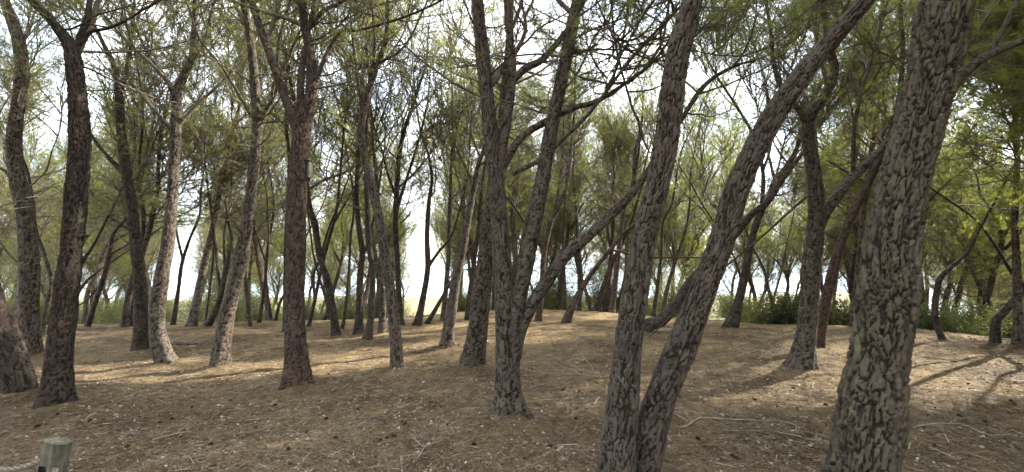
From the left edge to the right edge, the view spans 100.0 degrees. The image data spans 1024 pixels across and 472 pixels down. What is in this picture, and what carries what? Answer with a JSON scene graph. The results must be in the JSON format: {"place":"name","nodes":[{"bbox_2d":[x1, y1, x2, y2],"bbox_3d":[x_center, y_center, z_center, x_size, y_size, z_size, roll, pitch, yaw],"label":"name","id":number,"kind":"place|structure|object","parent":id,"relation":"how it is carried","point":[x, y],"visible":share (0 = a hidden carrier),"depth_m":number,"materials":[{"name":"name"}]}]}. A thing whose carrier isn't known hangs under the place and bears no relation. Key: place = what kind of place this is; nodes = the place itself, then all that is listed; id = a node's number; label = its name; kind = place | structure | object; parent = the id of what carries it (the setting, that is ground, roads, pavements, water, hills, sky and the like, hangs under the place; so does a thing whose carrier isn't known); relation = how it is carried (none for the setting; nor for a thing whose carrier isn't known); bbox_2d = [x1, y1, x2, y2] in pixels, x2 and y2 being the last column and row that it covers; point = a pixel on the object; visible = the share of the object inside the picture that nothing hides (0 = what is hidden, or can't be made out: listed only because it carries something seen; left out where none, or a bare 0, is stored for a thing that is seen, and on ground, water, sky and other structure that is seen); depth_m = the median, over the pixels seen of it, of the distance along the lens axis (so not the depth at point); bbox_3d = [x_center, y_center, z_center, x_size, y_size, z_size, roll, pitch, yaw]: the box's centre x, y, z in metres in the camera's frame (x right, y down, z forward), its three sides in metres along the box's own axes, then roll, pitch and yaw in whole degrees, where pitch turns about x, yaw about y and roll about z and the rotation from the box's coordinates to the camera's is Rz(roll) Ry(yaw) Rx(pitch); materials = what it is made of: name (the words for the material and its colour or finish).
{"place":"outdoors","nodes":[
{"label":"outdoors","id":0,"kind":"place"},
{"bbox_2d":[5,259,998,314],"bbox_3d":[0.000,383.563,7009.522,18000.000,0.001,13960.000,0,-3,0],"label":"sea","id":1,"kind":"structure","parent":0,"point":[435,288],"depth_m":239.76,"materials":[{"name":"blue liquid"}]},
{"bbox_2d":[0,291,1023,471],"bbox_3d":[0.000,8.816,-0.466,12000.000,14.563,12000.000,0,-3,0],"label":"ground","id":2,"kind":"structure","parent":0,"point":[551,320],"depth_m":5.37,"materials":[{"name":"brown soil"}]},
{"bbox_2d":[0,31,38,393],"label":"pine tree","id":3,"kind":"object","parent":2,"relation":"on","point":[17,373],"visible":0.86,"depth_m":5.29,"materials":[{"name":"brown plant"}]},
{"bbox_2d":[0,0,75,355],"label":"pine tree","id":4,"kind":"object","parent":2,"relation":"on","point":[29,284],"visible":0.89,"depth_m":7.71,"materials":[{"name":"brown plant"}]},
{"bbox_2d":[0,124,92,310],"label":"pine tree","id":5,"kind":"object","parent":2,"relation":"on","point":[43,274],"visible":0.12,"depth_m":19.60,"materials":[{"name":"green plant"}]},
{"bbox_2d":[37,436,71,471],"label":"rope post","id":6,"kind":"object","parent":2,"relation":"on","point":[55,451],"visible":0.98,"depth_m":2.07,"materials":[{"name":"grey wood"}]},
{"bbox_2d":[0,32,112,319],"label":"pine tree","id":7,"kind":"object","parent":2,"relation":"on","point":[29,135],"visible":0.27,"depth_m":15.53,"materials":[{"name":"green plant"}]},
{"bbox_2d":[0,0,124,334],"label":"pine tree","id":8,"kind":"object","parent":2,"relation":"on","point":[47,297],"visible":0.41,"depth_m":9.48,"materials":[{"name":"green plant"}]},
{"bbox_2d":[10,116,139,289],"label":"pine tree","id":9,"kind":"object","parent":2,"relation":"on","point":[51,235],"visible":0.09,"depth_m":17.72,"materials":[{"name":"green plant"}]},
{"bbox_2d":[0,45,167,299],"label":"pine tree","id":10,"kind":"object","parent":2,"relation":"on","point":[91,191],"visible":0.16,"depth_m":13.90,"materials":[{"name":"green plant"}]},
{"bbox_2d":[0,0,228,350],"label":"pine tree","id":11,"kind":"object","parent":2,"relation":"on","point":[140,337],"visible":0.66,"depth_m":7.88,"materials":[{"name":"green plant"}]},
{"bbox_2d":[84,179,163,319],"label":"pine tree","id":12,"kind":"object","parent":2,"relation":"on","point":[104,291],"visible":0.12,"depth_m":19.61,"materials":[{"name":"green plant"}]},
{"bbox_2d":[45,0,235,327],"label":"pine tree","id":13,"kind":"object","parent":2,"relation":"on","point":[87,253],"visible":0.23,"depth_m":10.63,"materials":[{"name":"green plant"}]},
{"bbox_2d":[13,0,276,326],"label":"pine tree","id":14,"kind":"object","parent":2,"relation":"on","point":[93,307],"visible":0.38,"depth_m":10.88,"materials":[{"name":"green plant"}]},
{"bbox_2d":[0,0,290,409],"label":"pine tree","id":15,"kind":"object","parent":2,"relation":"on","point":[57,383],"visible":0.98,"depth_m":5.06,"materials":[{"name":"brown plant"}]},
{"bbox_2d":[63,0,229,325],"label":"pine tree","id":16,"kind":"object","parent":2,"relation":"on","point":[143,223],"visible":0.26,"depth_m":10.39,"materials":[{"name":"green plant"}]},
{"bbox_2d":[81,118,226,323],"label":"pine tree","id":17,"kind":"object","parent":2,"relation":"on","point":[85,312],"visible":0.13,"depth_m":15.60,"materials":[{"name":"green plant"}]},
{"bbox_2d":[82,0,252,326],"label":"pine tree","id":18,"kind":"object","parent":2,"relation":"on","point":[125,316],"visible":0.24,"depth_m":10.70,"materials":[{"name":"green plant"}]},
{"bbox_2d":[31,0,319,363],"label":"pine tree","id":19,"kind":"object","parent":2,"relation":"on","point":[161,349],"visible":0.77,"depth_m":7.04,"materials":[{"name":"green plant"}]},
{"bbox_2d":[89,26,264,324],"bbox_3d":[-8.989,-1.564,11.805,3.594,8.157,3.853,1,-3,-17],"label":"pine tree","id":20,"kind":"object","parent":2,"relation":"on","point":[177,298],"visible":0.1,"depth_m":11.60,"materials":[{"name":"green plant"}]},
{"bbox_2d":[137,0,283,326],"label":"pine tree","id":21,"kind":"object","parent":2,"relation":"on","point":[193,319],"visible":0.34,"depth_m":11.04,"materials":[{"name":"green plant"}]},
{"bbox_2d":[166,261,270,321],"bbox_3d":[-11.472,2.213,17.048,3.519,2.772,4.547,3,-4,-40],"label":"shrub","id":22,"kind":"object","parent":2,"relation":"on","point":[240,304],"visible":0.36,"depth_m":17.10,"materials":[{"name":"green plant"}]},
{"bbox_2d":[127,0,311,326],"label":"pine tree","id":23,"kind":"object","parent":2,"relation":"on","point":[211,318],"visible":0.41,"depth_m":11.04,"materials":[{"name":"green plant"}]},
{"bbox_2d":[164,33,282,321],"bbox_3d":[-9.410,-2.271,13.767,4.094,10.222,2.526,-1,-3,19],"label":"pine tree","id":24,"kind":"object","parent":2,"relation":"on","point":[210,285],"visible":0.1,"depth_m":13.38,"materials":[{"name":"green plant"}]},
{"bbox_2d":[196,82,286,319],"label":"pine tree","id":25,"kind":"object","parent":2,"relation":"on","point":[270,316],"visible":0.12,"depth_m":13.15,"materials":[{"name":"green plant"}]},
{"bbox_2d":[186,83,321,320],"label":"pine tree","id":26,"kind":"object","parent":2,"relation":"on","point":[258,261],"visible":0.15,"depth_m":16.30,"materials":[{"name":"green plant"}]},
{"bbox_2d":[160,0,354,326],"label":"pine tree","id":27,"kind":"object","parent":2,"relation":"on","point":[248,308],"visible":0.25,"depth_m":11.06,"materials":[{"name":"green plant"}]},
{"bbox_2d":[163,0,368,366],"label":"pine tree","id":28,"kind":"object","parent":2,"relation":"on","point":[220,354],"visible":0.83,"depth_m":6.76,"materials":[{"name":"green plant"}]},
{"bbox_2d":[223,58,313,322],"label":"pine tree","id":29,"kind":"object","parent":2,"relation":"on","point":[259,319],"visible":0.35,"depth_m":11.62,"materials":[{"name":"green plant"}]},
{"bbox_2d":[232,113,346,294],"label":"pine tree","id":30,"kind":"object","parent":2,"relation":"on","point":[281,242],"visible":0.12,"depth_m":17.81,"materials":[{"name":"green plant"}]},
{"bbox_2d":[236,0,358,331],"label":"pine tree","id":31,"kind":"object","parent":2,"relation":"on","point":[287,170],"visible":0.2,"depth_m":9.97,"materials":[{"name":"green plant"}]},
{"bbox_2d":[158,0,468,390],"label":"pine tree","id":32,"kind":"object","parent":2,"relation":"on","point":[297,370],"visible":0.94,"depth_m":5.90,"materials":[{"name":"brown plant"}]},
{"bbox_2d":[209,0,435,336],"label":"pine tree","id":33,"kind":"object","parent":2,"relation":"on","point":[328,285],"visible":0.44,"depth_m":9.39,"materials":[{"name":"green plant"}]},
{"bbox_2d":[311,148,361,319],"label":"pine tree","id":34,"kind":"object","parent":2,"relation":"on","point":[328,219],"visible":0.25,"depth_m":24.01,"materials":[{"name":"green plant"}]},
{"bbox_2d":[249,0,432,332],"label":"pine tree","id":35,"kind":"object","parent":2,"relation":"on","point":[382,324],"visible":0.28,"depth_m":9.83,"materials":[{"name":"green plant"}]},
{"bbox_2d":[284,0,420,328],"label":"pine tree","id":36,"kind":"object","parent":2,"relation":"on","point":[347,286],"visible":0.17,"depth_m":10.59,"materials":[{"name":"green plant"}]},
{"bbox_2d":[314,80,407,318],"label":"pine tree","id":37,"kind":"object","parent":2,"relation":"on","point":[367,277],"visible":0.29,"depth_m":16.59,"materials":[{"name":"green plant"}]},
{"bbox_2d":[306,0,421,325],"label":"pine tree","id":38,"kind":"object","parent":2,"relation":"on","point":[310,319],"visible":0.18,"depth_m":10.71,"materials":[{"name":"green plant"}]},
{"bbox_2d":[304,0,449,339],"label":"pine tree","id":39,"kind":"object","parent":2,"relation":"on","point":[368,332],"visible":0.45,"depth_m":9.16,"materials":[{"name":"green plant"}]},
{"bbox_2d":[334,105,425,317],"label":"pine tree","id":40,"kind":"object","parent":2,"relation":"on","point":[376,258],"visible":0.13,"depth_m":22.39,"materials":[{"name":"green plant"}]},
{"bbox_2d":[304,0,456,334],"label":"pine tree","id":41,"kind":"object","parent":2,"relation":"on","point":[358,328],"visible":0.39,"depth_m":9.70,"materials":[{"name":"green plant"}]},
{"bbox_2d":[347,111,446,306],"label":"pine tree","id":42,"kind":"object","parent":2,"relation":"on","point":[411,198],"visible":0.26,"depth_m":22.96,"materials":[{"name":"green plant"}]},
{"bbox_2d":[279,0,532,368],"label":"pine tree","id":43,"kind":"object","parent":2,"relation":"on","point":[396,351],"visible":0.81,"depth_m":6.61,"materials":[{"name":"green plant"}]},
{"bbox_2d":[310,0,503,325],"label":"pine tree","id":44,"kind":"object","parent":2,"relation":"on","point":[396,205],"visible":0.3,"depth_m":10.89,"materials":[{"name":"green plant"}]},
{"bbox_2d":[379,0,500,325],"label":"pine tree","id":45,"kind":"object","parent":2,"relation":"on","point":[418,318],"visible":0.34,"depth_m":11.23,"materials":[{"name":"green plant"}]},
{"bbox_2d":[390,0,496,320],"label":"pine tree","id":46,"kind":"object","parent":2,"relation":"on","point":[448,258],"visible":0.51,"depth_m":11.41,"materials":[{"name":"green plant"}]},
{"bbox_2d":[422,149,477,305],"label":"pine tree","id":47,"kind":"object","parent":2,"relation":"on","point":[441,234],"visible":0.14,"depth_m":23.40,"materials":[{"name":"green plant"}]},
{"bbox_2d":[406,62,515,288],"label":"pine tree","id":48,"kind":"object","parent":2,"relation":"on","point":[462,215],"visible":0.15,"depth_m":17.32,"materials":[{"name":"green plant"}]},
{"bbox_2d":[416,0,545,348],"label":"pine tree","id":49,"kind":"object","parent":2,"relation":"on","point":[447,339],"visible":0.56,"depth_m":8.14,"materials":[{"name":"green plant"}]},
{"bbox_2d":[417,0,547,319],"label":"pine tree","id":50,"kind":"object","parent":2,"relation":"on","point":[470,290],"visible":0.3,"depth_m":11.85,"materials":[{"name":"green plant"}]},
{"bbox_2d":[418,31,548,277],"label":"pine tree","id":51,"kind":"object","parent":2,"relation":"on","point":[513,245],"visible":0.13,"depth_m":16.16,"materials":[{"name":"green plant"}]},
{"bbox_2d":[413,0,562,367],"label":"pine tree","id":52,"kind":"object","parent":2,"relation":"on","point":[473,354],"visible":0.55,"depth_m":6.47,"materials":[{"name":"brown plant"}]},
{"bbox_2d":[438,93,542,309],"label":"pine tree","id":53,"kind":"object","parent":2,"relation":"on","point":[508,217],"visible":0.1,"depth_m":17.31,"materials":[{"name":"green plant"}]},
{"bbox_2d":[423,88,572,323],"bbox_3d":[-0.325,-0.964,11.659,3.236,6.888,2.763,3,-4,-43],"label":"pine tree","id":54,"kind":"object","parent":2,"relation":"on","point":[428,320],"visible":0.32,"depth_m":11.48,"materials":[{"name":"green plant"}]},
{"bbox_2d":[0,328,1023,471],"bbox_3d":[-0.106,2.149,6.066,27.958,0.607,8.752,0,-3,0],"label":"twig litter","id":55,"kind":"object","parent":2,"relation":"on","point":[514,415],"visible":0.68,"depth_m":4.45,"materials":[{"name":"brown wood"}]},
{"bbox_2d":[433,1,615,320],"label":"pine tree","id":56,"kind":"object","parent":2,"relation":"on","point":[543,261],"visible":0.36,"depth_m":11.68,"materials":[{"name":"green plant"}]},
{"bbox_2d":[516,124,600,275],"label":"pine tree","id":57,"kind":"object","parent":2,"relation":"on","point":[577,166],"visible":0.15,"depth_m":18.81,"materials":[{"name":"green plant"}]},
{"bbox_2d":[519,67,615,309],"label":"pine tree","id":58,"kind":"object","parent":2,"relation":"on","point":[562,249],"visible":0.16,"depth_m":15.74,"materials":[{"name":"green plant"}]},
{"bbox_2d":[514,42,624,310],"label":"pine tree","id":59,"kind":"object","parent":2,"relation":"on","point":[579,304],"visible":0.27,"depth_m":15.02,"materials":[{"name":"green plant"}]},
{"bbox_2d":[529,97,627,309],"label":"pine tree","id":60,"kind":"object","parent":2,"relation":"on","point":[567,240],"visible":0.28,"depth_m":17.98,"materials":[{"name":"green plant"}]},
{"bbox_2d":[556,118,642,311],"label":"pine tree","id":61,"kind":"object","parent":2,"relation":"on","point":[607,240],"visible":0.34,"depth_m":18.01,"materials":[{"name":"green plant"}]},
{"bbox_2d":[339,0,862,420],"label":"pine tree","id":62,"kind":"object","parent":2,"relation":"on","point":[514,313],"visible":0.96,"depth_m":4.45,"materials":[{"name":"brown plant"}]},
{"bbox_2d":[560,256,650,312],"bbox_3d":[4.207,2.182,18.917,3.656,2.880,4.724,2,-4,-34],"label":"shrub","id":63,"kind":"object","parent":2,"relation":"on","point":[592,291],"visible":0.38,"depth_m":19.01,"materials":[{"name":"green plant"}]},
{"bbox_2d":[566,38,666,311],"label":"pine tree","id":64,"kind":"object","parent":2,"relation":"on","point":[603,143],"visible":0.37,"depth_m":15.50,"materials":[{"name":"green plant"}]},
{"bbox_2d":[578,1,660,312],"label":"pine tree","id":65,"kind":"object","parent":2,"relation":"on","point":[612,307],"visible":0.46,"depth_m":14.16,"materials":[{"name":"green plant"}]},
{"bbox_2d":[586,46,663,310],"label":"pine tree","id":66,"kind":"object","parent":2,"relation":"on","point":[602,288],"visible":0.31,"depth_m":14.50,"materials":[{"name":"green plant"}]},
{"bbox_2d":[560,7,732,323],"bbox_3d":[3.568,-2.776,12.438,4.635,10.588,2.343,0,-3,0],"label":"pine tree","id":67,"kind":"object","parent":2,"relation":"on","point":[568,316],"visible":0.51,"depth_m":11.53,"materials":[{"name":"green plant"}]},
{"bbox_2d":[624,116,705,294],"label":"pine tree","id":68,"kind":"object","parent":2,"relation":"on","point":[670,238],"visible":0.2,"depth_m":19.76,"materials":[{"name":"green plant"}]},
{"bbox_2d":[646,260,732,318],"bbox_3d":[6.889,2.169,17.274,3.262,2.569,4.215,2,-4,-37],"label":"shrub","id":69,"kind":"object","parent":2,"relation":"on","point":[671,296],"visible":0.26,"depth_m":17.48,"materials":[{"name":"green plant"}]},
{"bbox_2d":[652,22,736,310],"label":"pine tree","id":70,"kind":"object","parent":2,"relation":"on","point":[667,287],"visible":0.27,"depth_m":13.09,"materials":[{"name":"green plant"}]},
{"bbox_2d":[646,26,758,316],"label":"pine tree","id":71,"kind":"object","parent":2,"relation":"on","point":[655,302],"visible":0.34,"depth_m":13.38,"materials":[{"name":"green plant"}]},
{"bbox_2d":[662,102,752,286],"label":"pine tree","id":72,"kind":"object","parent":2,"relation":"on","point":[696,236],"visible":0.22,"depth_m":21.12,"materials":[{"name":"green plant"}]},
{"bbox_2d":[669,69,783,249],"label":"pine tree","id":73,"kind":"object","parent":2,"relation":"on","point":[710,163],"visible":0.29,"depth_m":17.74,"materials":[{"name":"green plant"}]},
{"bbox_2d":[598,0,875,471],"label":"pine tree","id":74,"kind":"object","parent":2,"relation":"on","point":[628,433],"visible":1,"depth_m":3.21,"materials":[{"name":"brown plant"}]},
{"bbox_2d":[712,150,789,303],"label":"pine tree","id":75,"kind":"object","parent":2,"relation":"on","point":[750,281],"visible":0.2,"depth_m":24.01,"materials":[{"name":"green plant"}]},
{"bbox_2d":[630,0,899,327],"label":"pine tree","id":76,"kind":"object","parent":2,"relation":"on","point":[733,319],"visible":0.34,"depth_m":10.29,"materials":[{"name":"green plant"}]},
{"bbox_2d":[748,196,802,302],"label":"pine tree","id":77,"kind":"object","parent":2,"relation":"on","point":[769,267],"visible":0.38,"depth_m":26.90,"materials":[{"name":"green plant"}]},
{"bbox_2d":[686,112,867,307],"bbox_3d":[7.989,-0.888,13.320,5.035,7.390,3.580,0,-3,0],"label":"pine tree","id":78,"kind":"object","parent":2,"relation":"on","point":[789,239],"visible":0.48,"depth_m":13.14,"materials":[{"name":"green plant"}]},
{"bbox_2d":[752,198,804,295],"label":"pine tree","id":79,"kind":"object","parent":2,"relation":"on","point":[789,266],"visible":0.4,"depth_m":24.63,"materials":[{"name":"green plant"}]},
{"bbox_2d":[644,0,918,332],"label":"pine tree","id":80,"kind":"object","parent":2,"relation":"on","point":[664,314],"visible":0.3,"depth_m":9.58,"materials":[{"name":"green plant"}]},
{"bbox_2d":[742,284,833,324],"bbox_3d":[7.855,2.113,12.695,2.523,1.452,2.145,-1,-3,25],"label":"shrub","id":81,"kind":"object","parent":2,"relation":"on","point":[782,311],"visible":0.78,"depth_m":12.45,"materials":[{"name":"green plant"}]},
{"bbox_2d":[765,127,863,317],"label":"pine tree","id":82,"kind":"object","parent":2,"relation":"on","point":[794,252],"visible":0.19,"depth_m":18.50,"materials":[{"name":"green plant"}]},
{"bbox_2d":[793,286,851,324],"bbox_3d":[9.551,2.138,12.375,2.917,1.494,2.188,-1,-3,14],"label":"shrub","id":83,"kind":"object","parent":2,"relation":"on","point":[837,316],"visible":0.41,"depth_m":11.98,"materials":[{"name":"green plant"}]},
{"bbox_2d":[649,0,1023,370],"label":"pine tree","id":84,"kind":"object","parent":2,"relation":"on","point":[802,354],"visible":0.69,"depth_m":6.51,"materials":[{"name":"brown plant"}]},
{"bbox_2d":[787,0,911,326],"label":"pine tree","id":85,"kind":"object","parent":2,"relation":"on","point":[862,218],"visible":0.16,"depth_m":10.59,"materials":[{"name":"green plant"}]},
{"bbox_2d":[772,40,928,300],"bbox_3d":[11.353,-1.624,14.196,4.290,9.895,4.202,0,-3,0],"label":"pine tree","id":86,"kind":"object","parent":2,"relation":"on","point":[855,227],"visible":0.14,"depth_m":14.26,"materials":[{"name":"green plant"}]},
{"bbox_2d":[787,0,982,347],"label":"pine tree","id":87,"kind":"object","parent":2,"relation":"on","point":[831,278],"visible":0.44,"depth_m":8.02,"materials":[{"name":"green plant"}]},
{"bbox_2d":[772,4,1001,233],"bbox_3d":[10.457,-2.317,12.515,6.771,10.856,4.670,0,-3,3],"label":"pine tree","id":88,"kind":"object","parent":2,"relation":"on","point":[865,176],"visible":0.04,"depth_m":12.26,"materials":[{"name":"green plant"}]},
{"bbox_2d":[818,88,981,315],"bbox_3d":[13.957,-1.477,15.527,5.596,10.844,5.290,1,-3,-24],"label":"pine tree","id":89,"kind":"object","parent":2,"relation":"on","point":[934,195],"visible":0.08,"depth_m":14.64,"materials":[{"name":"green plant"}]},
{"bbox_2d":[815,12,1023,342],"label":"pine tree","id":90,"kind":"object","parent":2,"relation":"on","point":[995,336],"visible":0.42,"depth_m":8.11,"materials":[{"name":"green plant"}]},
{"bbox_2d":[821,0,1023,471],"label":"pine tree","id":91,"kind":"object","parent":2,"relation":"on","point":[870,424],"visible":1,"depth_m":2.79,"materials":[{"name":"brown plant"}]},
{"bbox_2d":[877,8,1022,339],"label":"pine tree","id":92,"kind":"object","parent":2,"relation":"on","point":[935,305],"visible":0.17,"depth_m":8.60,"materials":[{"name":"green plant"}]},
{"bbox_2d":[890,0,1023,196],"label":"pine tree","id":93,"kind":"object","parent":2,"relation":"on","point":[1019,128],"visible":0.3,"depth_m":7.32,"materials":[{"name":"green plant"}]},
{"bbox_2d":[917,299,1012,335],"bbox_3d":[11.927,2.279,11.850,2.764,1.415,2.073,-3,-4,44],"label":"shrub","id":94,"kind":"object","parent":2,"relation":"on","point":[952,325],"visible":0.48,"depth_m":11.55,"materials":[{"name":"green plant"}]},
{"bbox_2d":[921,297,1023,338],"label":"shrub","id":95,"kind":"object","parent":2,"relation":"on","point":[991,314],"visible":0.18,"depth_m":12.49,"materials":[{"name":"green plant"}]},
{"bbox_2d":[922,120,1023,315],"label":"pine tree","id":96,"kind":"object","parent":2,"relation":"on","point":[960,284],"visible":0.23,"depth_m":16.68,"materials":[{"name":"green plant"}]},
{"bbox_2d":[923,86,1023,321],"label":"pine tree","id":97,"kind":"object","parent":2,"relation":"on","point":[993,274],"visible":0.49,"depth_m":13.24,"materials":[{"name":"green plant"}]},
{"bbox_2d":[927,124,1023,310],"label":"pine tree","id":98,"kind":"object","parent":2,"relation":"on","point":[978,283],"visible":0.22,"depth_m":16.20,"materials":[{"name":"green plant"}]},
{"bbox_2d":[931,12,1023,345],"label":"pine tree","id":99,"kind":"object","parent":2,"relation":"on","point":[1018,325],"visible":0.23,"depth_m":7.82,"materials":[{"name":"green plant"}]},
{"bbox_2d":[934,0,1023,215],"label":"pine tree","id":100,"kind":"object","parent":2,"relation":"on","point":[1001,78],"visible":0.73,"depth_m":4.54,"materials":[{"name":"green plant"}]},
{"bbox_2d":[0,0,1023,258],"label":"sky","id":101,"kind":"structure","parent":0,"point":[418,252],"materials":[{"name":"white"}]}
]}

